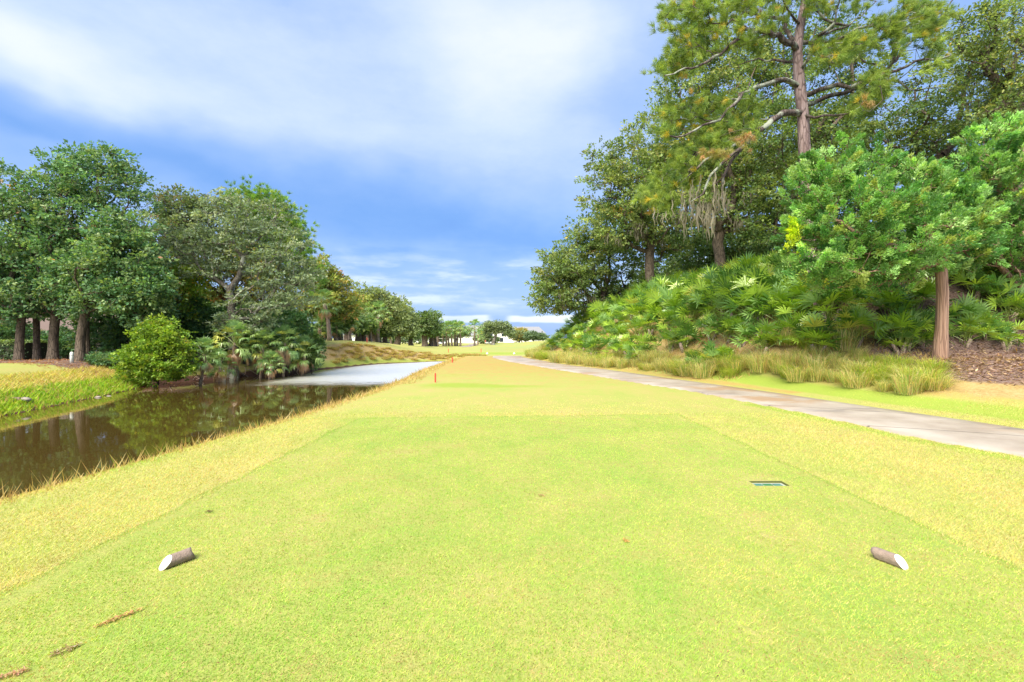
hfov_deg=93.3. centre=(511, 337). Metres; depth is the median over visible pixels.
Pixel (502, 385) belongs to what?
ground
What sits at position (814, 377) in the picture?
grass tuft
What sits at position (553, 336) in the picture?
saw palmetto
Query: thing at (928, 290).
saw palmetto
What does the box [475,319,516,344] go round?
live oak
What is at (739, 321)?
saw palmetto
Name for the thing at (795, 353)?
grass tuft
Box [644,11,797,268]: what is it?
live oak
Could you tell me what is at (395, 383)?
bank grass
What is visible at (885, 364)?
grass tuft
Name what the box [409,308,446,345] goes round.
live oak
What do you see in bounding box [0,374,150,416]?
shore weeds
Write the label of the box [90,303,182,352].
shrub
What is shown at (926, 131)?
live oak
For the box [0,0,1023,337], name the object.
sky
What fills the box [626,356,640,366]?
grass tuft
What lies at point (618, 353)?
grass tuft
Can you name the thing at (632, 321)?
saw palmetto
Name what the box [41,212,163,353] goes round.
oak tree
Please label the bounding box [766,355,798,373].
grass tuft
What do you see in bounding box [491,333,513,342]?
house
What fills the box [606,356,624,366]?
grass tuft
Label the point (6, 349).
hedge
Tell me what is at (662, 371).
berm grass
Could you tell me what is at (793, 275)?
saw palmetto
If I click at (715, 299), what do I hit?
saw palmetto
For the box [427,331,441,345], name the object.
oak tree
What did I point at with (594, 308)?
saw palmetto
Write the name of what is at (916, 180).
live oak
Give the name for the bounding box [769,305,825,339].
saw palmetto
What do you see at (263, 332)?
cabbage palm
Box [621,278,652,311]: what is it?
saw palmetto
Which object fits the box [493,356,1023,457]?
cart path
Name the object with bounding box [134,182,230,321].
oak tree
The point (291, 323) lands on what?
shrub
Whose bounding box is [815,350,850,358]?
grass tuft
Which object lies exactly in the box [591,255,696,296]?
understory tree
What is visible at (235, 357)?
cabbage palm
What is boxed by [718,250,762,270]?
saw palmetto
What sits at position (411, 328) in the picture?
live oak
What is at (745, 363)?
grass tuft
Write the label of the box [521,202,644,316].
live oak
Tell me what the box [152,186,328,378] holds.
spreading oak
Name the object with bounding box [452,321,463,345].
cabbage palm
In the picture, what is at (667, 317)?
saw palmetto
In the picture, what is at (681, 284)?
saw palmetto
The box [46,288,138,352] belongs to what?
shrub
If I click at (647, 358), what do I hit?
grass tuft
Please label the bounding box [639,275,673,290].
saw palmetto
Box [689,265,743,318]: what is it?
saw palmetto
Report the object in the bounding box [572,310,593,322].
saw palmetto
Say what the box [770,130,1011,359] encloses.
cedar tree
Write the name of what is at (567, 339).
saw palmetto
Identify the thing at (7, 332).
shrub
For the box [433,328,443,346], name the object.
oak tree
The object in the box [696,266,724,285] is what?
saw palmetto
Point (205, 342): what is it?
cabbage palm
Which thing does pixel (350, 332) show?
cabbage palm
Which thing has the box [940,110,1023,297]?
cedar tree
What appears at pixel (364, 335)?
oak tree
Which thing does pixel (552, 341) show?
saw palmetto
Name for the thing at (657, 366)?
grass tuft
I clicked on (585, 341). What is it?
saw palmetto
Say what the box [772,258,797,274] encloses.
saw palmetto
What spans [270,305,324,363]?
shrub
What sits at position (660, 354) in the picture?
grass tuft
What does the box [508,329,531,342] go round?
garden tree
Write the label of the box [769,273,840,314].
saw palmetto
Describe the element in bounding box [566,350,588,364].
grass tuft
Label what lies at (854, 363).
grass tuft
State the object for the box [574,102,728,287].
live oak
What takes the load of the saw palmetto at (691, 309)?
on the ground at (502, 385)
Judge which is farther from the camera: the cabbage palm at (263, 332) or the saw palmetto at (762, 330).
the cabbage palm at (263, 332)
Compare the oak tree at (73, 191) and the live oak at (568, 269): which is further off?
the live oak at (568, 269)
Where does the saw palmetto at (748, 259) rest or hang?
on the ground at (502, 385)
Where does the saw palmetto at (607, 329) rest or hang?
on the ground at (502, 385)
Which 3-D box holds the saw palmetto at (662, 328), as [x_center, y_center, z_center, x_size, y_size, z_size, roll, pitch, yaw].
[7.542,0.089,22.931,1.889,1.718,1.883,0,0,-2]
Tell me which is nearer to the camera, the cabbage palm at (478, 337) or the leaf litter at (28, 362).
the leaf litter at (28, 362)
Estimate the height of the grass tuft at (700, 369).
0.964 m
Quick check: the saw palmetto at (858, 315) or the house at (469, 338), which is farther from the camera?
the house at (469, 338)
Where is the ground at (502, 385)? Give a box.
[0,265,1023,681]
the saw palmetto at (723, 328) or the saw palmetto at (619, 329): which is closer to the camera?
the saw palmetto at (723, 328)
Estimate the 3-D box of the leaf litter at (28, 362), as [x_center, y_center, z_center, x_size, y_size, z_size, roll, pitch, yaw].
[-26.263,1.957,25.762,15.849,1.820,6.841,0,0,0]
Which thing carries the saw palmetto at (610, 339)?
on the ground at (502, 385)
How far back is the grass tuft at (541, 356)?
34.63 m
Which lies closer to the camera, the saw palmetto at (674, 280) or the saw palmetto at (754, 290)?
the saw palmetto at (754, 290)
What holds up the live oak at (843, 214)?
on the ground at (502, 385)
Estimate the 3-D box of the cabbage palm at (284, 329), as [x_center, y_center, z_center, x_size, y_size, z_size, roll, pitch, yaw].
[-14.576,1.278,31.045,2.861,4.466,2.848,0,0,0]
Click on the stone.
(26, 399)
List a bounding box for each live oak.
[348,281,413,340]
[389,299,425,344]
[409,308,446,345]
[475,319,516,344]
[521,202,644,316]
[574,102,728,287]
[608,113,784,263]
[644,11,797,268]
[735,0,928,250]
[746,102,899,246]
[853,42,1014,178]
[892,134,998,232]
[934,0,1023,200]
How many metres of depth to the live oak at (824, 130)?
26.29 m
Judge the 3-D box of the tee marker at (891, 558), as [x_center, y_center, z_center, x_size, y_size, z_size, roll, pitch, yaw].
[2.789,1.631,3.564,0.090,0.090,0.226,0,0,-24]
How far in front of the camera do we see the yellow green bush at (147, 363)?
24.09 m
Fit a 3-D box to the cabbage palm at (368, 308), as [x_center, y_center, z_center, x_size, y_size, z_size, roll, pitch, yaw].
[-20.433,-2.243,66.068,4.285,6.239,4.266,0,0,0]
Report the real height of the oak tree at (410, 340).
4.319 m
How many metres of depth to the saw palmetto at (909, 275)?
17.10 m
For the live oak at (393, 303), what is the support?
on the ground at (502, 385)
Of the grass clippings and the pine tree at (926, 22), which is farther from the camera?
the pine tree at (926, 22)
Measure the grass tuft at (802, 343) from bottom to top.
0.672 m
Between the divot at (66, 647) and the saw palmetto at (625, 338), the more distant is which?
the saw palmetto at (625, 338)
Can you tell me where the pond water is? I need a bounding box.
[0,361,441,498]
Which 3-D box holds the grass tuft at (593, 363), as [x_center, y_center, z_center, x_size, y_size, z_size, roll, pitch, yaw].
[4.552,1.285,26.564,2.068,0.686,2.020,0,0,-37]
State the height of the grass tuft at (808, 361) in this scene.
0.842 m
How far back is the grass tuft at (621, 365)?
24.23 m
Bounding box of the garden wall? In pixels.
[458,340,476,342]
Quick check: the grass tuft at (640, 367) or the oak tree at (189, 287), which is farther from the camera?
the oak tree at (189, 287)
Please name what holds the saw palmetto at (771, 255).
on the ground at (502, 385)
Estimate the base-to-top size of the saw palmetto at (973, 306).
1.723 m
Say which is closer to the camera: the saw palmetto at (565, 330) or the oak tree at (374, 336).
the saw palmetto at (565, 330)
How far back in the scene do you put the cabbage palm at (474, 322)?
125.77 m
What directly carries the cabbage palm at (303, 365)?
on the ground at (502, 385)
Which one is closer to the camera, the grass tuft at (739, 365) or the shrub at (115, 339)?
the grass tuft at (739, 365)
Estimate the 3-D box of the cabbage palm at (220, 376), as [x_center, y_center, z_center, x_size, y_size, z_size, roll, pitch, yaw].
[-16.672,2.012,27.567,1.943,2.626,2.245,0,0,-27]
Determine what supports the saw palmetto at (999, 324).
on the ground at (502, 385)
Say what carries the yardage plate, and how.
on the ground at (502, 385)
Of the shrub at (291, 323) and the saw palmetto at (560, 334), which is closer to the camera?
the shrub at (291, 323)
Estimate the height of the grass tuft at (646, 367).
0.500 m
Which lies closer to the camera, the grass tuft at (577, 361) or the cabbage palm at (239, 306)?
the grass tuft at (577, 361)
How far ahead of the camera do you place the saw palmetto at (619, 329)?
28.07 m
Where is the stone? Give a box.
[21,397,31,401]
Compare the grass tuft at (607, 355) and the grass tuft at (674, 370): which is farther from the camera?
the grass tuft at (607, 355)
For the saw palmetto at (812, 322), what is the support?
on the ground at (502, 385)
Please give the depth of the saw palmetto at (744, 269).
22.65 m
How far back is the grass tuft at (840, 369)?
14.57 m
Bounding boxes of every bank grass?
[0,356,466,503]
[0,364,121,391]
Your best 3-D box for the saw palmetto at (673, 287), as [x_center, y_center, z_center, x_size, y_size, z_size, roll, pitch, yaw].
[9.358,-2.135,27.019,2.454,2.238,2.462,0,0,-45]
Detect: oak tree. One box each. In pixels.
[0,139,162,359]
[0,157,69,360]
[0,213,81,359]
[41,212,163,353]
[43,201,185,361]
[131,255,223,319]
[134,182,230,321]
[215,174,330,343]
[290,252,372,333]
[330,303,361,339]
[343,312,372,339]
[353,312,376,340]
[361,316,379,340]
[372,323,387,341]
[376,332,388,342]
[382,324,396,342]
[401,331,420,345]
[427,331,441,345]
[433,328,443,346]
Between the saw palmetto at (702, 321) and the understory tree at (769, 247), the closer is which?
the saw palmetto at (702, 321)
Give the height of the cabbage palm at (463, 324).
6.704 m
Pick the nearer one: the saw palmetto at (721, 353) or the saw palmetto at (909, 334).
the saw palmetto at (909, 334)
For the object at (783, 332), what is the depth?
17.17 m
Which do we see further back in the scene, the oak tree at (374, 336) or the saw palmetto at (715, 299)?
the oak tree at (374, 336)
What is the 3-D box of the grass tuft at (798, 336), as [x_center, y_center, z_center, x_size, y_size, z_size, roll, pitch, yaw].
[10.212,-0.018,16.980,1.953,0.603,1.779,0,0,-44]
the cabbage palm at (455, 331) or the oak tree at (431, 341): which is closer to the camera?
the oak tree at (431, 341)
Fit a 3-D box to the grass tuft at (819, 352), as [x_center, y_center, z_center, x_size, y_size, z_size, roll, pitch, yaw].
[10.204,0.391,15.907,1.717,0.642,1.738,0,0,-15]
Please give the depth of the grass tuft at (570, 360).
28.81 m
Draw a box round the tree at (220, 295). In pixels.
[172,236,292,310]
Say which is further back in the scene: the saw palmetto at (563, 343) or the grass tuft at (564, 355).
the saw palmetto at (563, 343)
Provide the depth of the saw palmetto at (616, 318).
29.95 m
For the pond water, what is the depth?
15.32 m
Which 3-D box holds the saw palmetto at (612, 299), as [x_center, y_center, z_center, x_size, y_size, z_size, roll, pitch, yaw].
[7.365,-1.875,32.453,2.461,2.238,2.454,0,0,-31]
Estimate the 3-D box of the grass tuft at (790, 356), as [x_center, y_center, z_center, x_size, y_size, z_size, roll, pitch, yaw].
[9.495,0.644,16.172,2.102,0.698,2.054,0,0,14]
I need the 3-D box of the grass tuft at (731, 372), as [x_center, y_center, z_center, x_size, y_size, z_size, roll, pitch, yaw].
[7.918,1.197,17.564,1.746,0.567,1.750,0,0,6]
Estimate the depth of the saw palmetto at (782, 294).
18.18 m
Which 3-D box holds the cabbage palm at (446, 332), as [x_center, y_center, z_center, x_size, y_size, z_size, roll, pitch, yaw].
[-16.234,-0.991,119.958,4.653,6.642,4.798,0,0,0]
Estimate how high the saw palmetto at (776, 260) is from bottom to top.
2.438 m
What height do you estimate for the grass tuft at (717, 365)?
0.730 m
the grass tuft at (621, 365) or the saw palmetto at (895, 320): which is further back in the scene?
the grass tuft at (621, 365)
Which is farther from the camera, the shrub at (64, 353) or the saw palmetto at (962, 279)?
the shrub at (64, 353)
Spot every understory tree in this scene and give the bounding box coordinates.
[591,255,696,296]
[668,218,778,273]
[749,228,898,256]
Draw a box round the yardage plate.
[749,481,789,485]
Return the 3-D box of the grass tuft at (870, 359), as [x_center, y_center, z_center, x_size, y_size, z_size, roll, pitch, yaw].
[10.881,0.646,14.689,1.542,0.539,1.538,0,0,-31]
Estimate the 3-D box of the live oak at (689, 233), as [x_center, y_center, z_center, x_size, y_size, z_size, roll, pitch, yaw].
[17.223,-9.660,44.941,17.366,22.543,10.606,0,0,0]
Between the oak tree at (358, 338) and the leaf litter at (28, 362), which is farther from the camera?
the oak tree at (358, 338)
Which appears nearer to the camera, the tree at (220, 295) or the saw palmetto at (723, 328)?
the saw palmetto at (723, 328)
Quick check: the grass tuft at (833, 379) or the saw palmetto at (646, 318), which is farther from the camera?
the saw palmetto at (646, 318)
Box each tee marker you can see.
[159,547,194,570]
[871,547,907,569]
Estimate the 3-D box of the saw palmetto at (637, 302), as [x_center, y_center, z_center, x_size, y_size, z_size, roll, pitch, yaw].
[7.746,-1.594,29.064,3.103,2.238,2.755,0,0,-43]
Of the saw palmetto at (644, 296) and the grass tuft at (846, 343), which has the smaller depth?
the grass tuft at (846, 343)
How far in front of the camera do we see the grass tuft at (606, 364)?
25.16 m
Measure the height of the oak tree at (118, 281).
8.632 m
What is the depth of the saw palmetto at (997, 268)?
16.16 m
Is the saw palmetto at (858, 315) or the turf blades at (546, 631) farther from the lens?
the saw palmetto at (858, 315)
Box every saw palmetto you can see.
[543,337,558,350]
[545,334,559,347]
[556,332,564,344]
[556,338,565,351]
[559,327,573,338]
[559,332,581,349]
[560,314,578,329]
[567,324,584,334]
[568,330,591,350]
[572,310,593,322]
[573,320,601,334]
[575,331,608,355]
[577,331,603,353]
[587,298,619,328]
[588,310,614,334]
[593,300,613,318]
[598,333,622,352]
[599,321,623,337]
[602,293,635,320]
[604,313,628,325]
[604,319,633,342]
[608,287,642,322]
[613,333,642,358]
[620,295,650,315]
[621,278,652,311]
[621,330,658,360]
[623,314,650,335]
[630,311,663,335]
[633,274,672,299]
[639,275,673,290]
[639,285,681,320]
[641,285,698,329]
[646,270,686,286]
[652,322,688,351]
[653,275,687,300]
[655,309,686,330]
[661,315,707,352]
[664,281,685,305]
[668,278,703,314]
[670,293,718,325]
[671,280,689,288]
[677,276,722,316]
[679,268,714,286]
[681,268,695,278]
[683,348,707,367]
[688,262,719,275]
[688,264,730,312]
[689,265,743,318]
[690,338,737,372]
[694,309,724,341]
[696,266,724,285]
[702,311,743,343]
[709,274,758,317]
[712,261,767,278]
[713,263,779,316]
[716,274,788,325]
[717,345,736,358]
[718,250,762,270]
[720,252,772,273]
[721,315,757,347]
[726,253,737,265]
[727,261,753,307]
[729,318,794,352]
[739,282,811,324]
[740,265,783,275]
[747,249,779,266]
[757,266,795,300]
[766,246,798,269]
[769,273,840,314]
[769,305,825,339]
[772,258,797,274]
[782,265,838,296]
[789,310,855,357]
[791,276,877,321]
[793,257,864,306]
[824,302,889,348]
[836,276,884,311]
[849,281,931,331]
[862,304,932,354]
[867,264,931,284]
[873,310,934,351]
[884,276,957,311]
[905,307,964,346]
[923,291,1008,338]
[948,251,1018,300]
[949,312,1001,348]
[965,313,1017,341]
[973,318,1023,351]
[977,271,1023,324]
[982,282,1023,326]
[986,256,1023,283]
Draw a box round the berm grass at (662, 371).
[547,309,947,390]
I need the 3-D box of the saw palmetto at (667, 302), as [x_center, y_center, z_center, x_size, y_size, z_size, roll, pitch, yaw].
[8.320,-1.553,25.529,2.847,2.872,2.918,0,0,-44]
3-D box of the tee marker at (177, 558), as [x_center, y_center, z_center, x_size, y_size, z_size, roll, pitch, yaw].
[-2.463,1.631,3.550,0.090,0.090,0.226,0,0,28]
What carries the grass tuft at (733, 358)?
on the ground at (502, 385)
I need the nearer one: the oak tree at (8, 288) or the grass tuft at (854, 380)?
the grass tuft at (854, 380)
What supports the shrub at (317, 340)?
on the ground at (502, 385)
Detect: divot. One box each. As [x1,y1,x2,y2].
[0,666,27,677]
[47,642,81,657]
[93,607,142,627]
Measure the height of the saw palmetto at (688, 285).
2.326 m
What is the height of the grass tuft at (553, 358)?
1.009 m
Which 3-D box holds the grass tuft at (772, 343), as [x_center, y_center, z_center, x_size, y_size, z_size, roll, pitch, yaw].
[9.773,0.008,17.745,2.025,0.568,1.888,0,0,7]
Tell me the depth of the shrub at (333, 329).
49.60 m
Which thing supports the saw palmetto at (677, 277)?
on the ground at (502, 385)
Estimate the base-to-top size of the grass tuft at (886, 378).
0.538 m
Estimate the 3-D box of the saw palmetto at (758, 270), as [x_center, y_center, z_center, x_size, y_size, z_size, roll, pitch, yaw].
[10.342,-1.939,20.779,3.180,2.612,2.975,0,0,23]
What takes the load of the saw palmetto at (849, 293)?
on the ground at (502, 385)
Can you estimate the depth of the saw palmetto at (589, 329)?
32.29 m
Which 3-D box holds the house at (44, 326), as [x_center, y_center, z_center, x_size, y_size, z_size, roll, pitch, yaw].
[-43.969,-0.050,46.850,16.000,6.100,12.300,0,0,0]
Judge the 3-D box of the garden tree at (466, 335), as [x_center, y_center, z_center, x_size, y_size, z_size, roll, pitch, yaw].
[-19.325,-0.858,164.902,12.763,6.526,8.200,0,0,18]
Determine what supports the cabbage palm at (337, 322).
on the ground at (502, 385)
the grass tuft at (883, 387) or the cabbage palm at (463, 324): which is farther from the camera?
the cabbage palm at (463, 324)
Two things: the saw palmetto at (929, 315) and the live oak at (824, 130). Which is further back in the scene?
the live oak at (824, 130)
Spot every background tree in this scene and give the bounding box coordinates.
[162,284,226,349]
[198,292,313,340]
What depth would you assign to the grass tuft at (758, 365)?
16.67 m
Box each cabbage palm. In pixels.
[183,335,229,383]
[203,318,265,379]
[204,350,237,381]
[235,303,261,365]
[237,326,286,377]
[253,351,287,378]
[263,323,308,376]
[283,334,325,375]
[307,288,341,340]
[311,316,331,339]
[324,316,347,340]
[348,315,363,340]
[360,299,375,340]
[365,301,392,342]
[369,316,376,341]
[441,327,449,345]
[442,320,460,345]
[442,321,454,345]
[447,319,464,345]
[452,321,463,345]
[453,321,468,345]
[465,318,485,345]
[473,329,484,344]
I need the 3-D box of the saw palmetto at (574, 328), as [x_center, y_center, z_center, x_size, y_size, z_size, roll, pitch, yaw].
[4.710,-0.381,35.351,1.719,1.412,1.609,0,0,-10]
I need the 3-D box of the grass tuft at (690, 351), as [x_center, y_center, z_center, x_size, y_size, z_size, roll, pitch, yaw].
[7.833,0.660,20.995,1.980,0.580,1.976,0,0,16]
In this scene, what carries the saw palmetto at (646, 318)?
on the ground at (502, 385)
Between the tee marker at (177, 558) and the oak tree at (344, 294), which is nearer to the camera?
the tee marker at (177, 558)
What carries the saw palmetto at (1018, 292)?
on the ground at (502, 385)
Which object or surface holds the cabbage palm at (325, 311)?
on the ground at (502, 385)
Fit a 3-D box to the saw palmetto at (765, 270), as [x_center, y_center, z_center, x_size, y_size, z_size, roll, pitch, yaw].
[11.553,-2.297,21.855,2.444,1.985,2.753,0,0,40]
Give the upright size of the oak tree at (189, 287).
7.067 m
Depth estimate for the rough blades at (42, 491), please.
5.70 m
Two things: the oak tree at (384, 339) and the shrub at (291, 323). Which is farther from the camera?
the oak tree at (384, 339)
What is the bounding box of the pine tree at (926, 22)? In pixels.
[629,0,965,317]
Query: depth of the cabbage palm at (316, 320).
47.79 m
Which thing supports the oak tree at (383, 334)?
on the ground at (502, 385)
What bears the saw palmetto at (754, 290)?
on the ground at (502, 385)
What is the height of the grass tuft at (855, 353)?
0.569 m
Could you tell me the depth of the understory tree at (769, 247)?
34.00 m
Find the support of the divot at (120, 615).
on the ground at (502, 385)
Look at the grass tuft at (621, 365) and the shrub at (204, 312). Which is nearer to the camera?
the grass tuft at (621, 365)
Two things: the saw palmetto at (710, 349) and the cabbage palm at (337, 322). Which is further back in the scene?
the cabbage palm at (337, 322)
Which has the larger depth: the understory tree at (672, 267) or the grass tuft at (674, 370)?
the understory tree at (672, 267)
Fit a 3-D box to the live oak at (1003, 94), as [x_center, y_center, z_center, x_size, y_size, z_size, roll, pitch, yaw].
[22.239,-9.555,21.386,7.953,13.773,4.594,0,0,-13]
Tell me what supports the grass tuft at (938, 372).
on the ground at (502, 385)
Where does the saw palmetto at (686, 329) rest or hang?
on the ground at (502, 385)
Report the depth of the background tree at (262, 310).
60.60 m
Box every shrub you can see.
[0,316,45,339]
[26,326,92,358]
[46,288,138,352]
[83,350,124,366]
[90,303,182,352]
[162,296,239,358]
[192,307,299,363]
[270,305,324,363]
[289,331,326,373]
[305,319,342,340]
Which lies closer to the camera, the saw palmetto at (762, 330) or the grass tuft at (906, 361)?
the grass tuft at (906, 361)
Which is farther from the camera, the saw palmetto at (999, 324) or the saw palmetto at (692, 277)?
the saw palmetto at (692, 277)
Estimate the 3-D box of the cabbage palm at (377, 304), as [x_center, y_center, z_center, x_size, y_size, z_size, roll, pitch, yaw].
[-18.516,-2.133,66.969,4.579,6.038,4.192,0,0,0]
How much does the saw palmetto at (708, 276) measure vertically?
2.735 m
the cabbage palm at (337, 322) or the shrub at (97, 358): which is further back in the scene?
the cabbage palm at (337, 322)
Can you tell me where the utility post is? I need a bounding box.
[70,352,73,362]
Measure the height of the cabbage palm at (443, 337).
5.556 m
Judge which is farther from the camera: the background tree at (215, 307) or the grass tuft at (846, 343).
the background tree at (215, 307)
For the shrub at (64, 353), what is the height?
3.157 m
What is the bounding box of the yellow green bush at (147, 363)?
[106,312,203,387]
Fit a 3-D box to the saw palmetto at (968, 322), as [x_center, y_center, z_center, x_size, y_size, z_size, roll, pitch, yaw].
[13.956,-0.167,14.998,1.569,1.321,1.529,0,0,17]
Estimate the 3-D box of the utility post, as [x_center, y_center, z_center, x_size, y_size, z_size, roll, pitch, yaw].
[-23.317,1.116,25.600,0.175,0.675,0.178,0,0,0]
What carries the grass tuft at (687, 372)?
on the ground at (502, 385)
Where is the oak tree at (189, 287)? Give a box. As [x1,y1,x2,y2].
[131,255,223,319]
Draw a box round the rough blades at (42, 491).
[0,388,1023,595]
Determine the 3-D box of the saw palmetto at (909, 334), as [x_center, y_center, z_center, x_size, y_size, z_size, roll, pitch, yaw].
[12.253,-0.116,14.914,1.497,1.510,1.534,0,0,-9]
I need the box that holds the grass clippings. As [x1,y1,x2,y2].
[7,430,1014,681]
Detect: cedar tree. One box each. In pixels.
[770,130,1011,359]
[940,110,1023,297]
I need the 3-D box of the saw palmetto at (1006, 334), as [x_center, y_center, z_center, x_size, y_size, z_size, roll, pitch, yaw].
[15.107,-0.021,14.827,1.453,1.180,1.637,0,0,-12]
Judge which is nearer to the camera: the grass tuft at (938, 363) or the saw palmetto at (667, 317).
the grass tuft at (938, 363)
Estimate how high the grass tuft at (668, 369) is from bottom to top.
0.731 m
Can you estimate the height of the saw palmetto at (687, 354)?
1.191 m
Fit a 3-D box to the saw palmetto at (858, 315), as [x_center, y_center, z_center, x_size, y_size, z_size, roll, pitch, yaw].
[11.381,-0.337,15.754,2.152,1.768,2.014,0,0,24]
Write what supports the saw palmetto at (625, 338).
on the ground at (502, 385)
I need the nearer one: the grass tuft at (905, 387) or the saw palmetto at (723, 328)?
the grass tuft at (905, 387)
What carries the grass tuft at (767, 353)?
on the ground at (502, 385)
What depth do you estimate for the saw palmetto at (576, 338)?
31.16 m
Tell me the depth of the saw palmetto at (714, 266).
27.53 m
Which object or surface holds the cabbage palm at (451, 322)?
on the ground at (502, 385)
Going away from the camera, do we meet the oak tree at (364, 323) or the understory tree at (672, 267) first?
the understory tree at (672, 267)
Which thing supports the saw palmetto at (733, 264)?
on the ground at (502, 385)
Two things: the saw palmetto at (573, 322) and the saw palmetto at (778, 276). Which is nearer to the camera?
the saw palmetto at (778, 276)
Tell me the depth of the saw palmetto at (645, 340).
24.07 m
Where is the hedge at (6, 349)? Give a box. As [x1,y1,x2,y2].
[0,339,46,359]
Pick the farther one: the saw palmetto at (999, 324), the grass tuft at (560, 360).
the grass tuft at (560, 360)
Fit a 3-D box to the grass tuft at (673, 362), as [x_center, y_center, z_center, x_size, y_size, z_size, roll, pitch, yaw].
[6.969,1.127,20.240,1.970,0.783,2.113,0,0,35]
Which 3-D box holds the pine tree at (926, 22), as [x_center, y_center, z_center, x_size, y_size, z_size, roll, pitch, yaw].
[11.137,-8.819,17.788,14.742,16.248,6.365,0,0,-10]
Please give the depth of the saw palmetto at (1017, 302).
15.47 m
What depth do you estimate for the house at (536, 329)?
267.76 m
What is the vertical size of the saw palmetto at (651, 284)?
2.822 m
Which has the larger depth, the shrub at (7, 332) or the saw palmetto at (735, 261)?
the shrub at (7, 332)
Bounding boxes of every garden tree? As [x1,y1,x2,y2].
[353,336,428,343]
[452,326,473,338]
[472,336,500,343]
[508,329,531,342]
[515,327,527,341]
[522,330,549,340]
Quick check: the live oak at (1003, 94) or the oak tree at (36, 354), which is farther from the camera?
the oak tree at (36, 354)
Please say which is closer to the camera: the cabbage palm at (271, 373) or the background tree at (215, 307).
the cabbage palm at (271, 373)
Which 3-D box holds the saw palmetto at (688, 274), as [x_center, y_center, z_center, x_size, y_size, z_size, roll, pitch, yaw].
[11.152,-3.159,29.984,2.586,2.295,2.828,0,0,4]
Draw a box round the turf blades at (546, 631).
[0,413,1023,681]
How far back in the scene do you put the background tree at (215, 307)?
58.69 m
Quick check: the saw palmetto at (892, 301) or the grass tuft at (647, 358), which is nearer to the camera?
the saw palmetto at (892, 301)
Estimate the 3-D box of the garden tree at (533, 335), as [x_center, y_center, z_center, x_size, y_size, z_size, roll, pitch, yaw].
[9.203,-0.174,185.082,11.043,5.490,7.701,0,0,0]
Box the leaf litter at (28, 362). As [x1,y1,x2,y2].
[0,357,180,387]
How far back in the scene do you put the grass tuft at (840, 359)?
14.97 m
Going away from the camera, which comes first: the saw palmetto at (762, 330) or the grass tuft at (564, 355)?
the saw palmetto at (762, 330)
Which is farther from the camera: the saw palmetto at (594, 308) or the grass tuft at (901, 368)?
the saw palmetto at (594, 308)
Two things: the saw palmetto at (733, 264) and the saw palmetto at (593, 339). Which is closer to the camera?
the saw palmetto at (733, 264)
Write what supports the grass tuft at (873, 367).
on the ground at (502, 385)
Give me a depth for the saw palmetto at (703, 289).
23.25 m
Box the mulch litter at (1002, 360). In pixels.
[859,294,1023,385]
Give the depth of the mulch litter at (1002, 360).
12.94 m
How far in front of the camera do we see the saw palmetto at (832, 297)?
16.89 m
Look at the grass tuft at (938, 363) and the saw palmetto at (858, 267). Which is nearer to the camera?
the grass tuft at (938, 363)
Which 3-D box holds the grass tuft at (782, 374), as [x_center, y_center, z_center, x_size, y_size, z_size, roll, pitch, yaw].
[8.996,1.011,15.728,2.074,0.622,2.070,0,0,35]
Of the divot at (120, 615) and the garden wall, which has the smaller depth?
the divot at (120, 615)
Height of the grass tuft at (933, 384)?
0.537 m
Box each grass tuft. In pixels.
[532,351,550,359]
[547,350,563,362]
[558,355,570,362]
[561,351,574,357]
[561,354,575,364]
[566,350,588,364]
[580,356,596,365]
[587,356,600,366]
[597,350,620,362]
[597,356,615,367]
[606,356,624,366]
[609,348,623,357]
[615,356,629,368]
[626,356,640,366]
[636,362,649,369]
[637,348,653,363]
[638,348,676,362]
[638,361,655,370]
[643,357,686,371]
[652,355,668,370]
[656,359,685,372]
[658,357,691,375]
[661,360,706,376]
[681,357,721,378]
[683,347,702,358]
[704,350,751,369]
[704,355,732,370]
[706,355,749,372]
[713,364,743,377]
[733,350,770,367]
[736,348,782,372]
[753,347,787,362]
[766,332,777,344]
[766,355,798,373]
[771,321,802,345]
[772,361,820,381]
[774,360,805,377]
[777,333,824,348]
[778,346,810,366]
[786,351,841,372]
[787,330,812,344]
[789,346,818,358]
[793,361,843,381]
[804,343,832,358]
[815,322,864,350]
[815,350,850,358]
[816,352,864,369]
[817,367,845,382]
[824,366,880,387]
[826,357,884,373]
[826,363,857,375]
[828,359,908,379]
[841,344,876,359]
[857,351,883,363]
[862,369,894,384]
[864,359,905,371]
[866,350,924,368]
[873,378,895,391]
[878,366,947,394]
[882,361,968,381]
[887,360,947,382]
[901,356,954,372]
[905,371,959,390]
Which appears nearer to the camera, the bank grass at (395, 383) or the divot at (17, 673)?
the divot at (17, 673)
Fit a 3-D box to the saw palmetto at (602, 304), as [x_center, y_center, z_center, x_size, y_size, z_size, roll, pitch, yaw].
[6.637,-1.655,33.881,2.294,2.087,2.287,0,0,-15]
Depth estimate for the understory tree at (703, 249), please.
36.99 m
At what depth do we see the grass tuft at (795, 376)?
15.09 m
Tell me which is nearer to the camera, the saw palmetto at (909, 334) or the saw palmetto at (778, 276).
the saw palmetto at (909, 334)
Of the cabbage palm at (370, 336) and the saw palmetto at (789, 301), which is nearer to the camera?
the saw palmetto at (789, 301)
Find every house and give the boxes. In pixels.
[3,307,115,358]
[456,327,479,342]
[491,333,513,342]
[512,327,544,340]

